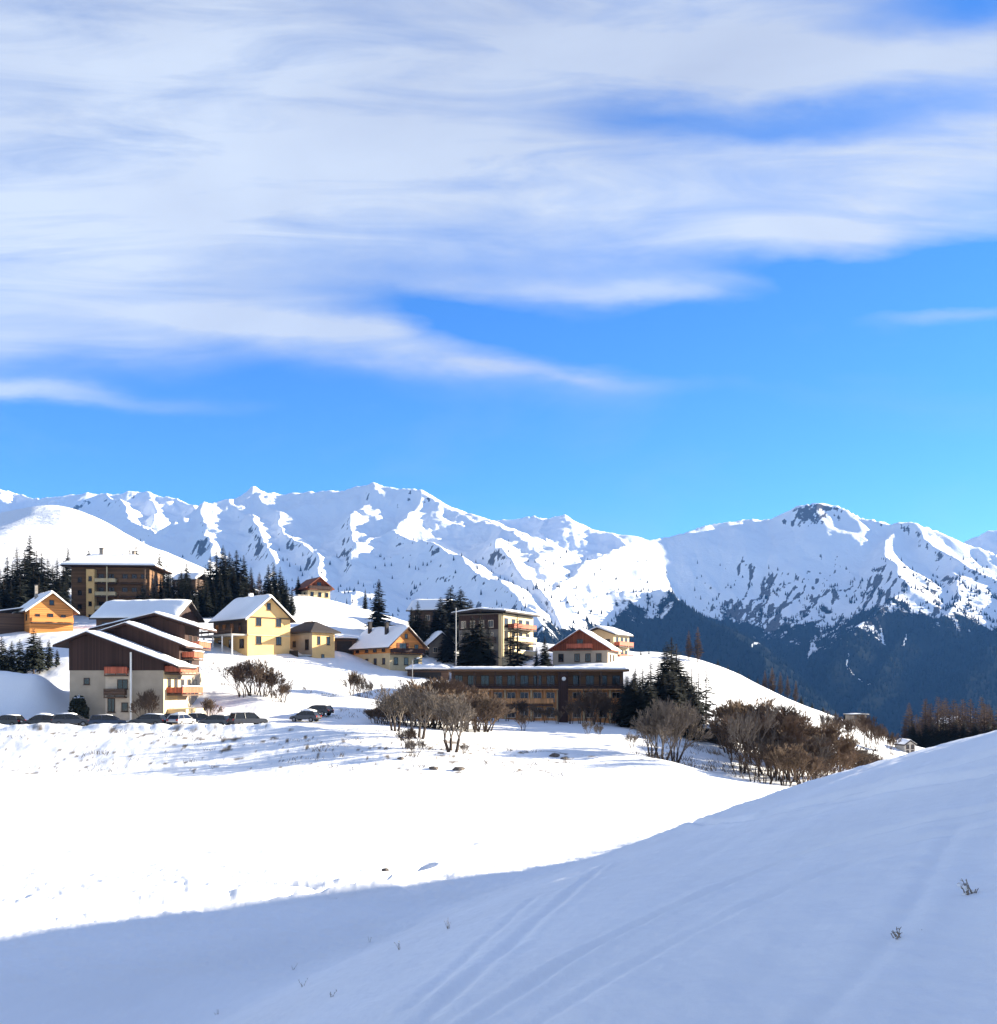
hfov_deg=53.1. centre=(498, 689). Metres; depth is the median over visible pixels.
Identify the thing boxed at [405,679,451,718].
bare tree
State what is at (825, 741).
shrub
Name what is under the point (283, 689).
shrub
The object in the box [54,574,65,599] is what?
spruce
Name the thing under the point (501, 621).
apartment house
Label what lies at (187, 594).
spruce
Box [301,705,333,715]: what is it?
parked car
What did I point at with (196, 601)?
spruce
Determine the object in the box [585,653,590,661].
window
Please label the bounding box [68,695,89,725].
evergreen bush
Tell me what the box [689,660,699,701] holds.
spruce
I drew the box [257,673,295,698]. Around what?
shrub
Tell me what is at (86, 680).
window
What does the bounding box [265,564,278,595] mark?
spruce
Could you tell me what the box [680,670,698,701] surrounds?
spruce
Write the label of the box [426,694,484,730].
shrub
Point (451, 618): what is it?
pine
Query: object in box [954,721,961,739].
spruce
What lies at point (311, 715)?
parked car
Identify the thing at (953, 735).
spruce
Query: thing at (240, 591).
spruce
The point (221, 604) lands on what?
spruce
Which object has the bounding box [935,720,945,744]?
spruce
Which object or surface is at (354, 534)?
mountains
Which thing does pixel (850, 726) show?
shrub
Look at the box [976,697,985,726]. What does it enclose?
larch
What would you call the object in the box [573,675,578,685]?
window
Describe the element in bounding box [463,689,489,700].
bare tree
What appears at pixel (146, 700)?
shrub
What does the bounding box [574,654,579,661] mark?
window
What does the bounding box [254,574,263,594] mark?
larch
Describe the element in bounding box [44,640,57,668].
fir
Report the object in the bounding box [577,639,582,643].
window
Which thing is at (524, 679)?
window
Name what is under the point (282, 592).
spruce
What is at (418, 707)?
bare tree
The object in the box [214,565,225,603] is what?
spruce
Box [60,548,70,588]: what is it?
spruce
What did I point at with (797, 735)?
shrub
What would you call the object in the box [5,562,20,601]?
spruce
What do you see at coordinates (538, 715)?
window
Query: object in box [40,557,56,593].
spruce
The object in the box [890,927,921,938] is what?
dead weed
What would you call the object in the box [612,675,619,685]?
window
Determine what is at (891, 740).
shrub
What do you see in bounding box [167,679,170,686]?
window
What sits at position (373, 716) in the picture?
shrub
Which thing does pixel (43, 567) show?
spruce
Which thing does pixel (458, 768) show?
rock
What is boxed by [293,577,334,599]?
hilltop house
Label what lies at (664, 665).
spruce
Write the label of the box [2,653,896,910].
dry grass
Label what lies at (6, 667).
fir
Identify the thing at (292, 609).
spruce
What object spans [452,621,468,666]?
spruce
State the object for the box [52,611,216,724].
apartment chalet
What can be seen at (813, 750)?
shrub
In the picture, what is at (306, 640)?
window
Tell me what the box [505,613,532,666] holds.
spruce
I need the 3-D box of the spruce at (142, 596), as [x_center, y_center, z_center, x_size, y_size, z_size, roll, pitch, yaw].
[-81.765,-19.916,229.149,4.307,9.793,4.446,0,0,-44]
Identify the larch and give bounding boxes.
[248,577,255,592]
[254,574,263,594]
[684,630,693,659]
[691,628,703,661]
[761,674,767,686]
[768,669,777,690]
[777,672,783,694]
[784,678,791,697]
[792,681,798,701]
[900,703,919,738]
[900,721,908,738]
[915,717,923,742]
[920,698,930,730]
[920,701,931,732]
[926,703,935,728]
[930,697,944,735]
[934,698,954,732]
[947,700,959,729]
[949,706,963,736]
[957,699,966,729]
[960,699,980,734]
[960,704,970,735]
[968,719,975,735]
[975,703,992,733]
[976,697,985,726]
[982,708,996,729]
[985,704,995,728]
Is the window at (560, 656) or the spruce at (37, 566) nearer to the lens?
the window at (560, 656)
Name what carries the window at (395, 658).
in the gabled house at (397, 647)
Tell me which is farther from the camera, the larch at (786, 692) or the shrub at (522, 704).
the larch at (786, 692)
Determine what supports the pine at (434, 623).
on the snow ground at (612, 879)
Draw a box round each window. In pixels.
[84,678,89,684]
[98,587,103,595]
[107,698,115,712]
[109,587,113,595]
[117,679,127,689]
[121,703,127,711]
[122,574,127,582]
[122,587,127,591]
[131,574,136,582]
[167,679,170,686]
[174,679,177,686]
[230,623,233,632]
[238,622,241,631]
[239,639,243,648]
[256,618,261,625]
[256,636,261,644]
[267,603,270,610]
[276,619,280,626]
[276,637,280,644]
[305,639,308,649]
[317,636,320,644]
[394,657,397,664]
[397,643,408,648]
[454,675,462,681]
[460,621,465,628]
[468,675,475,685]
[481,675,488,685]
[488,620,493,627]
[494,675,501,685]
[494,692,501,697]
[504,618,508,627]
[504,631,507,640]
[507,675,514,685]
[507,692,514,697]
[520,675,528,685]
[520,692,528,697]
[533,675,541,685]
[533,692,541,697]
[533,707,541,717]
[546,675,554,685]
[546,692,554,701]
[546,707,554,717]
[558,654,563,661]
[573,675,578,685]
[573,692,580,697]
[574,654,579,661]
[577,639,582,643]
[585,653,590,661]
[586,675,593,685]
[596,653,601,661]
[599,675,606,685]
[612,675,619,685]
[612,692,619,697]
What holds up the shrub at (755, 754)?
on the snow ground at (612, 879)
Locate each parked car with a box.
[0,714,24,724]
[21,713,55,723]
[51,713,88,725]
[88,714,128,723]
[128,713,166,724]
[166,712,195,724]
[188,712,207,723]
[198,714,230,724]
[228,712,267,724]
[289,709,321,721]
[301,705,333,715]
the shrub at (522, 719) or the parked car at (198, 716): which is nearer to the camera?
the parked car at (198, 716)
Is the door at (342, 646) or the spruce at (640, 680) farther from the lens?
the door at (342, 646)
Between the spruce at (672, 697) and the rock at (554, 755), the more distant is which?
the spruce at (672, 697)
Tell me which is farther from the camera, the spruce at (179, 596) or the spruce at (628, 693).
the spruce at (179, 596)
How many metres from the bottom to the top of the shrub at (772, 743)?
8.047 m
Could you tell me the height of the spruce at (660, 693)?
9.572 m
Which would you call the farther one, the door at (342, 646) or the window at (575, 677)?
the door at (342, 646)
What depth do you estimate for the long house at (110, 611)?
179.78 m
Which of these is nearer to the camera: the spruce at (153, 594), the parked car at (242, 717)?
the parked car at (242, 717)
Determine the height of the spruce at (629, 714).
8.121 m
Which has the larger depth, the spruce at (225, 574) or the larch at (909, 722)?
the larch at (909, 722)
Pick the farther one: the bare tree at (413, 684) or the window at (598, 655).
the window at (598, 655)
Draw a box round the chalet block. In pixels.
[60,548,171,616]
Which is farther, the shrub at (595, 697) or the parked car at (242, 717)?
the shrub at (595, 697)
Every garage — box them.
[335,635,357,654]
[405,664,449,680]
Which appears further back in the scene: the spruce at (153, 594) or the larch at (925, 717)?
the larch at (925, 717)
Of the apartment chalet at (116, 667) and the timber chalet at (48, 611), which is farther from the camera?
the timber chalet at (48, 611)
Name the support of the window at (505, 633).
in the apartment house at (501, 621)
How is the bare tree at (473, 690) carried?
on the snow ground at (612, 879)
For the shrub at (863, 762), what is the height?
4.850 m
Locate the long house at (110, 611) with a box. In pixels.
[89,599,204,625]
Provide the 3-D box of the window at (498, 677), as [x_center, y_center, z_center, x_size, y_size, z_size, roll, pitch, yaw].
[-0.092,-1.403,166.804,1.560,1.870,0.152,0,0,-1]
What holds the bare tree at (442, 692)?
on the snow ground at (612, 879)
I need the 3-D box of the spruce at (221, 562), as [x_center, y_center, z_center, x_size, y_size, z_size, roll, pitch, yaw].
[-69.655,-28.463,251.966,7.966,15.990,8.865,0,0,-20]
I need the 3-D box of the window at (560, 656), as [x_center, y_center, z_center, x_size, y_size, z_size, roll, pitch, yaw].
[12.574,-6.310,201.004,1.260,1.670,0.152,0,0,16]
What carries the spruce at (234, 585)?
on the snow ground at (612, 879)
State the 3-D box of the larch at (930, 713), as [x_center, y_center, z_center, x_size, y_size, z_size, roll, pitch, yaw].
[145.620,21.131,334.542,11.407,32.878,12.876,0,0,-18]
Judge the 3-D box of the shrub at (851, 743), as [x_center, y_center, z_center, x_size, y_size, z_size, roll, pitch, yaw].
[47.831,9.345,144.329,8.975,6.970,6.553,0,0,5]
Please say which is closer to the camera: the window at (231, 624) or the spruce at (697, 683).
the spruce at (697, 683)
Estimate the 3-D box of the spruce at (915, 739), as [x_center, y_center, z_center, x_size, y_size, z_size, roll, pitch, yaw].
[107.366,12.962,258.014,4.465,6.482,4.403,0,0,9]
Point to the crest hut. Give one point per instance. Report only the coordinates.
(851, 715)
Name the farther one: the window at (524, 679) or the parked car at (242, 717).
the window at (524, 679)
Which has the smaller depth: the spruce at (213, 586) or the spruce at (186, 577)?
the spruce at (213, 586)
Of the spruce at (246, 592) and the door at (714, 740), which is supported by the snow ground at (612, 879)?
the spruce at (246, 592)
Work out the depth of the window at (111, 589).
239.95 m
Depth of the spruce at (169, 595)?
223.95 m
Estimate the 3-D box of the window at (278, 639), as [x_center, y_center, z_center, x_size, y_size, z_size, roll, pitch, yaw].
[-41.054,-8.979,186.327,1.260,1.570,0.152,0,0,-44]
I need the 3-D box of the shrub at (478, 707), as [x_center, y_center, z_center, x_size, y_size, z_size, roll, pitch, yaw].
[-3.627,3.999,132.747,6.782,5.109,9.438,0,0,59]
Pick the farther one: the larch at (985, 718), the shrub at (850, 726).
the larch at (985, 718)
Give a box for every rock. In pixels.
[429,766,438,769]
[452,767,464,770]
[549,753,559,756]
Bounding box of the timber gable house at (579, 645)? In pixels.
[547,628,621,664]
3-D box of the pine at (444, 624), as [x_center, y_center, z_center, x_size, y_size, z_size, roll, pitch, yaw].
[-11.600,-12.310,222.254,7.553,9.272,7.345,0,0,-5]
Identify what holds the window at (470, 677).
in the long building
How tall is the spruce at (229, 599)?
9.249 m
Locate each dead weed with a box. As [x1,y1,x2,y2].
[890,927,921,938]
[957,878,978,894]
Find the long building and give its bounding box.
[448,666,629,722]
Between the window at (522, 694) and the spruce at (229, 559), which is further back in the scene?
the spruce at (229, 559)
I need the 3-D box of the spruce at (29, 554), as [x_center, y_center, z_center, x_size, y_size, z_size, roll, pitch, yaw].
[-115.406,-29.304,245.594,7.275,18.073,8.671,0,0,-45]
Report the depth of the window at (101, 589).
239.83 m
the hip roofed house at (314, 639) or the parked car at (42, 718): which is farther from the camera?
the hip roofed house at (314, 639)
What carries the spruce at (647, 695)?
on the snow ground at (612, 879)
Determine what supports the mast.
on the snow ground at (612, 879)
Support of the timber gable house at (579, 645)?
on the snow ground at (612, 879)
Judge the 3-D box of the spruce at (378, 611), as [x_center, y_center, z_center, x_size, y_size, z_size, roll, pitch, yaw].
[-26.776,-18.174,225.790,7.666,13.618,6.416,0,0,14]
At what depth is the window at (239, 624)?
183.39 m
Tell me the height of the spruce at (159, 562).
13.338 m
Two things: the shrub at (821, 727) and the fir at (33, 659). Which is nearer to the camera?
the shrub at (821, 727)
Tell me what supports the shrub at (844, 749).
on the snow ground at (612, 879)
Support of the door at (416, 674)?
in the wide garage at (432, 671)
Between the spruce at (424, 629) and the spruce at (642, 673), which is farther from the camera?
the spruce at (424, 629)
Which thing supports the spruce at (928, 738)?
on the snow ground at (612, 879)
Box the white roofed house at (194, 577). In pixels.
[173,572,205,591]
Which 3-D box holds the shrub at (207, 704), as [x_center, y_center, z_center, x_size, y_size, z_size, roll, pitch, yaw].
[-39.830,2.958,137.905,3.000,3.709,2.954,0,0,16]
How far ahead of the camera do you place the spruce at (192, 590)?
225.80 m
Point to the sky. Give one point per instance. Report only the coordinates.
(646, 269)
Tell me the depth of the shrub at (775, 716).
137.78 m
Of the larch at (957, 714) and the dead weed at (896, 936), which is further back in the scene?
the larch at (957, 714)
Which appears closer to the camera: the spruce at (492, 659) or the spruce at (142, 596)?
the spruce at (492, 659)
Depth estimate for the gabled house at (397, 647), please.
193.52 m
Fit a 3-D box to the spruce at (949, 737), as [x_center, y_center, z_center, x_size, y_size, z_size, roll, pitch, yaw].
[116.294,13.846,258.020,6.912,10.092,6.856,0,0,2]
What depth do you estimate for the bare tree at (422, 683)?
153.17 m
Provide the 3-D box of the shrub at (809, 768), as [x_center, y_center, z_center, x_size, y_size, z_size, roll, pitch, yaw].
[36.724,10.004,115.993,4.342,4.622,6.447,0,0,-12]
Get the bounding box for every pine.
[427,597,450,630]
[427,611,442,635]
[434,626,458,662]
[437,613,458,649]
[439,587,461,619]
[439,603,458,646]
[448,589,470,615]
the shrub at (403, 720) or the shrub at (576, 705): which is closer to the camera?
the shrub at (403, 720)
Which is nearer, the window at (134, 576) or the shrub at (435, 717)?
the shrub at (435, 717)
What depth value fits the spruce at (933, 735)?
257.22 m
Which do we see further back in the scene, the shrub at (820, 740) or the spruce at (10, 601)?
the spruce at (10, 601)
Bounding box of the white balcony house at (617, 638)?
[589,625,633,656]
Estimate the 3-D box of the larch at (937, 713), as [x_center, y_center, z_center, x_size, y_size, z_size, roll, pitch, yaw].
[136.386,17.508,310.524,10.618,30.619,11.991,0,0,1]
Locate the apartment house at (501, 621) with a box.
[451,607,540,666]
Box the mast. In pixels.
[455,608,455,666]
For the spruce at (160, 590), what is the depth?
235.80 m
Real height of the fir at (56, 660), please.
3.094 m
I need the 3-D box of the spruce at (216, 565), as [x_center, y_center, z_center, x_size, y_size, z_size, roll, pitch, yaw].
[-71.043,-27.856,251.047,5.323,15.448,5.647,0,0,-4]
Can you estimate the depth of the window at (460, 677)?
166.74 m
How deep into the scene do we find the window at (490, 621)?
206.19 m
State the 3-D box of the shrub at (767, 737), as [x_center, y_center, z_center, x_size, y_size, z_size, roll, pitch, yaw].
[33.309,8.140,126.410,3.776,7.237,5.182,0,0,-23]
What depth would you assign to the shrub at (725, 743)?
129.56 m
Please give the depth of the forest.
3652.43 m
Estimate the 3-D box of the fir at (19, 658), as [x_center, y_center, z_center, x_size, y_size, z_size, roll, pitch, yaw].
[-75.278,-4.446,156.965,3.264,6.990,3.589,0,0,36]
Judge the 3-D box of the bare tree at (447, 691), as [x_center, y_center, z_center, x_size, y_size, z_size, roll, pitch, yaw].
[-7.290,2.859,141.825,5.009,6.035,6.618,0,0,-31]
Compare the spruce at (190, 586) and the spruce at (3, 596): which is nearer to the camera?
the spruce at (3, 596)
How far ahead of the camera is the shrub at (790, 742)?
122.76 m
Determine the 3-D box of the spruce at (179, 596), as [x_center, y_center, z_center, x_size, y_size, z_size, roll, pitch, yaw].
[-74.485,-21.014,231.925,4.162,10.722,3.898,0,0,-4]
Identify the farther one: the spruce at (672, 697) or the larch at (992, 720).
the larch at (992, 720)
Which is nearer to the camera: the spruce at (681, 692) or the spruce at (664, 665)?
the spruce at (681, 692)
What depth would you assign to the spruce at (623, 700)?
153.22 m
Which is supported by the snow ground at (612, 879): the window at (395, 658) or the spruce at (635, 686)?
the spruce at (635, 686)
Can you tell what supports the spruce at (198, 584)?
on the snow ground at (612, 879)
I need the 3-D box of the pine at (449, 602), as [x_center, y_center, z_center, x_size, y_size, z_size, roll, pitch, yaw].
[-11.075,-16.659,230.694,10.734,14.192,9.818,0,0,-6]
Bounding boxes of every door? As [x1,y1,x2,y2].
[337,641,351,653]
[414,672,440,678]
[698,733,725,743]
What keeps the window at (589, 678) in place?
in the long building
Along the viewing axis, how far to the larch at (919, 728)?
261.95 m
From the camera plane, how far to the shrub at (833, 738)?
142.11 m
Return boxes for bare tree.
[371,684,416,731]
[391,680,442,738]
[396,683,422,718]
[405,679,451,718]
[412,686,448,724]
[419,677,436,686]
[419,684,476,752]
[426,675,450,695]
[429,678,469,689]
[441,678,461,694]
[441,689,470,696]
[446,679,464,694]
[461,683,481,698]
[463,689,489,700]
[629,696,701,760]
[635,712,665,757]
[654,704,713,762]
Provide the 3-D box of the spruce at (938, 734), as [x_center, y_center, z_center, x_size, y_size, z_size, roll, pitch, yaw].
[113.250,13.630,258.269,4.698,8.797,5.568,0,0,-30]
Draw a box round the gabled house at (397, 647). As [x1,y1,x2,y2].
[348,622,428,671]
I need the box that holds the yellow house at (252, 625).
[199,593,296,655]
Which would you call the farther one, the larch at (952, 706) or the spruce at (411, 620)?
the larch at (952, 706)
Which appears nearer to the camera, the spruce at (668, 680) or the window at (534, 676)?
the spruce at (668, 680)
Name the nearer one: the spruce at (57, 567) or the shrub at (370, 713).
the shrub at (370, 713)
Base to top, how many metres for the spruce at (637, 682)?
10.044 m
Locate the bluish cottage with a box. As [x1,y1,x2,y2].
[424,631,457,658]
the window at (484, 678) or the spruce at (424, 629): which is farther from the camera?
the spruce at (424, 629)
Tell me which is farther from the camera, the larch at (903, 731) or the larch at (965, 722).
the larch at (965, 722)
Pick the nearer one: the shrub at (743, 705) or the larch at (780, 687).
the shrub at (743, 705)
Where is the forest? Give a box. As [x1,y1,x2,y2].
[140,537,996,739]
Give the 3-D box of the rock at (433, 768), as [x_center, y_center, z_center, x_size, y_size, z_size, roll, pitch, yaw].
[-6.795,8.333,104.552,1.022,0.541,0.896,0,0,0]
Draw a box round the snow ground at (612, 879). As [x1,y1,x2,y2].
[0,557,996,1023]
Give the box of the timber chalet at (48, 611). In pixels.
[0,584,79,633]
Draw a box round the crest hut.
[843,713,868,725]
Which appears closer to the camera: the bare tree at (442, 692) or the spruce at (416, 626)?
the bare tree at (442, 692)
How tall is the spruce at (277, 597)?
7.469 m
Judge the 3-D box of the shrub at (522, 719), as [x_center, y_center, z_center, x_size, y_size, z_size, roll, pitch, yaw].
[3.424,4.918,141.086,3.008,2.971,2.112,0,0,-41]
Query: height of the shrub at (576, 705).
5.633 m
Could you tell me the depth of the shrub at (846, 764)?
123.12 m
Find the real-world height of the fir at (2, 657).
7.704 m
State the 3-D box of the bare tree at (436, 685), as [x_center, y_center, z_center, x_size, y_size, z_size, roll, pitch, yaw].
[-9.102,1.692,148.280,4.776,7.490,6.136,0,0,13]
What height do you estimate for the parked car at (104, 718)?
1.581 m
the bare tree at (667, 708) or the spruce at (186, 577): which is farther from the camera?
the spruce at (186, 577)
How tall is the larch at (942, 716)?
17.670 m
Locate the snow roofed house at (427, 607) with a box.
[406,599,453,627]
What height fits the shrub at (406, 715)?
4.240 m
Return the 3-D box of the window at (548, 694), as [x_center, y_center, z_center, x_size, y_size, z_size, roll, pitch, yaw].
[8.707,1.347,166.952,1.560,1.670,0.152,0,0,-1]
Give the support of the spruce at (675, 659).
on the snow ground at (612, 879)
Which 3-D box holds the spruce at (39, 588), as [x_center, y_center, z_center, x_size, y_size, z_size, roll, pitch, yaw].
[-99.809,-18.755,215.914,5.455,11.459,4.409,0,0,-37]
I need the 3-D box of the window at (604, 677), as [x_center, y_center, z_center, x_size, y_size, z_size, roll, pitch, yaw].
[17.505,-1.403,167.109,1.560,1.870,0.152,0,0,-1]
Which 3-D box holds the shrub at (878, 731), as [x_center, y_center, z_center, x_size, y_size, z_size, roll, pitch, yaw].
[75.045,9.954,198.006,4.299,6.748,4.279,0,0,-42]
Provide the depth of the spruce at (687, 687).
160.88 m
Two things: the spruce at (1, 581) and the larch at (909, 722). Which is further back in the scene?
the larch at (909, 722)
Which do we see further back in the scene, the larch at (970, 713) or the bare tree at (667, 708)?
the larch at (970, 713)
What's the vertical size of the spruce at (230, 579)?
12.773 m
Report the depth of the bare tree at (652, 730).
123.33 m
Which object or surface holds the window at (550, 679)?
in the long building
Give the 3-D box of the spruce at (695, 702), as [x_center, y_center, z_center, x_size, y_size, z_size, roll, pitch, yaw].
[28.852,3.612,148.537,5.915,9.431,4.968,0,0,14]
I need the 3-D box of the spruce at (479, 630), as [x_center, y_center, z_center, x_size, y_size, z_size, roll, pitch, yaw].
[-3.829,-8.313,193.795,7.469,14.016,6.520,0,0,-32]
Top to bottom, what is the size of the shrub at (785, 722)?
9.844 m
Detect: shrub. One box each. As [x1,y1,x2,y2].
[128,688,159,723]
[200,697,223,715]
[215,663,262,697]
[227,658,274,695]
[248,667,283,696]
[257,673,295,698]
[269,683,291,702]
[341,670,359,695]
[351,673,369,696]
[359,679,373,698]
[363,707,388,723]
[365,709,381,723]
[372,708,395,724]
[385,704,422,726]
[395,711,414,724]
[395,727,417,748]
[402,696,456,728]
[404,738,428,756]
[420,695,458,729]
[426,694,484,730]
[436,692,479,727]
[444,700,500,732]
[457,743,469,753]
[467,695,514,731]
[478,697,516,730]
[504,704,515,720]
[512,699,528,719]
[514,714,533,730]
[522,703,538,721]
[537,706,552,722]
[550,708,564,723]
[562,702,579,723]
[564,694,599,723]
[575,687,609,724]
[581,720,594,734]
[585,695,621,724]
[592,723,603,737]
[599,702,620,723]
[624,733,638,747]
[701,712,743,754]
[706,703,731,718]
[708,710,780,763]
[711,696,776,716]
[716,724,764,772]
[717,697,750,737]
[717,709,812,777]
[727,702,781,781]
[734,699,765,719]
[736,741,801,783]
[740,728,776,776]
[742,727,807,780]
[749,701,801,753]
[759,705,814,728]
[762,717,830,781]
[762,743,810,786]
[774,731,817,783]
[775,716,817,770]
[780,712,826,733]
[783,749,824,784]
[784,735,835,783]
[789,733,830,776]
[790,717,847,741]
[797,741,838,778]
[797,756,837,779]
[805,723,846,746]
[811,733,836,774]
[818,711,839,724]
[822,753,852,776]
[824,732,862,772]
[827,715,845,733]
[830,747,867,771]
[833,737,852,771]
[838,753,877,768]
[839,717,868,743]
[849,747,868,768]
[856,713,879,747]
[863,723,888,751]
[865,748,880,757]
[880,732,902,754]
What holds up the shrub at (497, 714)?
on the snow ground at (612, 879)
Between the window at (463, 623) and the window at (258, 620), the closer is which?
the window at (258, 620)
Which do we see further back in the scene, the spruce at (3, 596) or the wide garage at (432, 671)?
the spruce at (3, 596)
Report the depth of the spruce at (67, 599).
232.00 m
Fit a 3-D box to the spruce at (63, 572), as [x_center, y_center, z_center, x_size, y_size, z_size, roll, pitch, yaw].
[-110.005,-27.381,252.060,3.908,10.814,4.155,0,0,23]
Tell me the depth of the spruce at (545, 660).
193.62 m
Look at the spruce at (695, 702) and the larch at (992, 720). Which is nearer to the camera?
the spruce at (695, 702)
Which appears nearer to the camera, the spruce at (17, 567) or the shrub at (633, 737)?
the shrub at (633, 737)
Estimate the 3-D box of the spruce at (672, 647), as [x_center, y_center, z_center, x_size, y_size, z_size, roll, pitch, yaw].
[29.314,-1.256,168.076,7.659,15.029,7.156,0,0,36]
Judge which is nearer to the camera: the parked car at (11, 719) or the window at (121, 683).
the parked car at (11, 719)
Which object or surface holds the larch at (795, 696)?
on the snow ground at (612, 879)
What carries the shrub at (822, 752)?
on the snow ground at (612, 879)
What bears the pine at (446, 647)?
on the snow ground at (612, 879)
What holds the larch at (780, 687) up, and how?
on the snow ground at (612, 879)
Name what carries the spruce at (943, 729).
on the snow ground at (612, 879)
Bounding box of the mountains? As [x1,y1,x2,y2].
[0,482,996,739]
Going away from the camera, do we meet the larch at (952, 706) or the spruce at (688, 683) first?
the spruce at (688, 683)
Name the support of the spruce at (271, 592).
on the snow ground at (612, 879)
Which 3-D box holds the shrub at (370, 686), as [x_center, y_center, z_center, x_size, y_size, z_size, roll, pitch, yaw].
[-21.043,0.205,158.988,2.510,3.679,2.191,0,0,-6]
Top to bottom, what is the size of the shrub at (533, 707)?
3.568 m
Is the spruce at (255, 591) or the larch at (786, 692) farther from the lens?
the larch at (786, 692)
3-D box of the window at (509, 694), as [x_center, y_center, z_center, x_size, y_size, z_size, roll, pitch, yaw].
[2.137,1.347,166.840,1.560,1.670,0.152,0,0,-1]
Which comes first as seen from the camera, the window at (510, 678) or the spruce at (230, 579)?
the window at (510, 678)
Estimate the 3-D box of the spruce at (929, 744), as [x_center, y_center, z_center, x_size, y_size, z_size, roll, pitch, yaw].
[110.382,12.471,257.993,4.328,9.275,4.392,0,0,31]
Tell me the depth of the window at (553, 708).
167.00 m
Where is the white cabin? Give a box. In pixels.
[894,738,916,752]
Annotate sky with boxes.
[0,0,996,542]
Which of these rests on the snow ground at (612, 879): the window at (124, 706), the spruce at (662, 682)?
the spruce at (662, 682)
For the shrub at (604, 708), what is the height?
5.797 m
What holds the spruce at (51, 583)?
on the snow ground at (612, 879)
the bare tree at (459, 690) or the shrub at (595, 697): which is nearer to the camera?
the bare tree at (459, 690)
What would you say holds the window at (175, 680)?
in the apartment chalet at (116, 667)
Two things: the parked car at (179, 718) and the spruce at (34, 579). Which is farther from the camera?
the spruce at (34, 579)
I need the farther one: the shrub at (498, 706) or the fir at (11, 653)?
the fir at (11, 653)
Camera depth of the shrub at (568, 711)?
157.72 m
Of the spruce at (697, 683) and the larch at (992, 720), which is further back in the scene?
the larch at (992, 720)
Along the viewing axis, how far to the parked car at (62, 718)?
123.23 m
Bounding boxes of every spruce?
[0,556,15,588]
[0,569,5,596]
[0,574,11,609]
[4,581,16,612]
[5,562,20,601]
[10,549,23,582]
[12,573,30,607]
[15,552,32,603]
[19,534,37,578]
[23,566,42,600]
[29,549,42,584]
[33,578,43,596]
[37,551,51,579]
[38,570,51,592]
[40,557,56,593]
[45,566,63,598]
[53,558,63,594]
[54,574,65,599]
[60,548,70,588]
[60,559,70,594]
[62,581,73,606]
[137,581,148,599]
[151,581,156,598]
[155,574,167,598]
[156,551,165,578]
[163,561,171,588]
[165,568,176,597]
[165,583,172,598]
[174,578,182,598]
[175,570,186,593]
[180,581,184,598]
[181,581,189,599]
[183,562,192,590]
[187,580,193,595]
[189,582,196,602]
[192,589,201,614]
[195,574,201,604]
[197,582,204,616]
[200,581,214,617]
[201,569,209,599]
[202,558,215,596]
[208,577,219,614]
[210,548,220,594]
[211,590,220,616]
[213,548,230,588]
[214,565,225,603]
[217,556,232,595]
[217,582,226,610]
[221,579,233,606]
[222,551,232,587]
[226,561,237,593]
[229,569,237,600]
[231,550,242,595]
[233,576,244,598]
[237,555,250,592]
[241,581,249,596]
[244,567,255,594]
[252,585,258,595]
[261,567,271,594]
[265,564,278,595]
[268,581,273,596]
[273,570,285,599]
[274,587,281,604]
[279,576,289,603]
[281,580,289,610]
[287,589,297,615]
[294,578,300,593]
[362,590,368,609]
[364,579,395,627]
[407,607,415,629]
[409,601,423,635]
[417,627,428,656]
[418,614,429,640]
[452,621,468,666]
[454,614,486,665]
[465,612,495,665]
[483,622,498,665]
[501,626,516,666]
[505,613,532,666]
[532,647,538,666]
[538,638,552,666]
[610,674,627,722]
[611,676,631,726]
[619,668,643,719]
[619,679,640,726]
[621,674,642,721]
[624,681,642,726]
[633,674,658,724]
[636,667,646,694]
[638,676,644,705]
[640,660,655,697]
[644,641,686,694]
[655,648,675,681]
[655,674,665,703]
[656,674,666,694]
[658,670,685,716]
[660,637,680,672]
[661,668,680,700]
[668,644,692,686]
[671,657,688,687]
[674,681,687,712]
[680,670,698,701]
[682,672,702,716]
[683,682,707,739]
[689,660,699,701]
[694,667,710,718]
[695,678,707,724]
[700,663,719,718]
[905,721,921,746]
[909,728,920,746]
[916,730,924,747]
[921,721,931,746]
[921,722,932,747]
[929,721,940,745]
[933,725,942,743]
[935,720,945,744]
[939,718,948,743]
[943,723,953,742]
[948,724,959,740]
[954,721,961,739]
[959,723,969,737]
[985,721,993,731]
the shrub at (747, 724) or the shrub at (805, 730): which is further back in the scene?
the shrub at (805, 730)
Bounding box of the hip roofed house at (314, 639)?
[289,621,340,657]
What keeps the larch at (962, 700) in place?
on the snow ground at (612, 879)
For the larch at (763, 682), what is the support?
on the snow ground at (612, 879)
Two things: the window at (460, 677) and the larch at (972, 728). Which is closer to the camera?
the window at (460, 677)
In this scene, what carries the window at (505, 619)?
in the apartment house at (501, 621)
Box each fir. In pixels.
[0,636,10,670]
[0,654,14,670]
[7,641,15,671]
[11,639,31,673]
[19,630,47,673]
[28,637,48,673]
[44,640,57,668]
[53,650,60,664]
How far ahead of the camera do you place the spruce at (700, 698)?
159.75 m

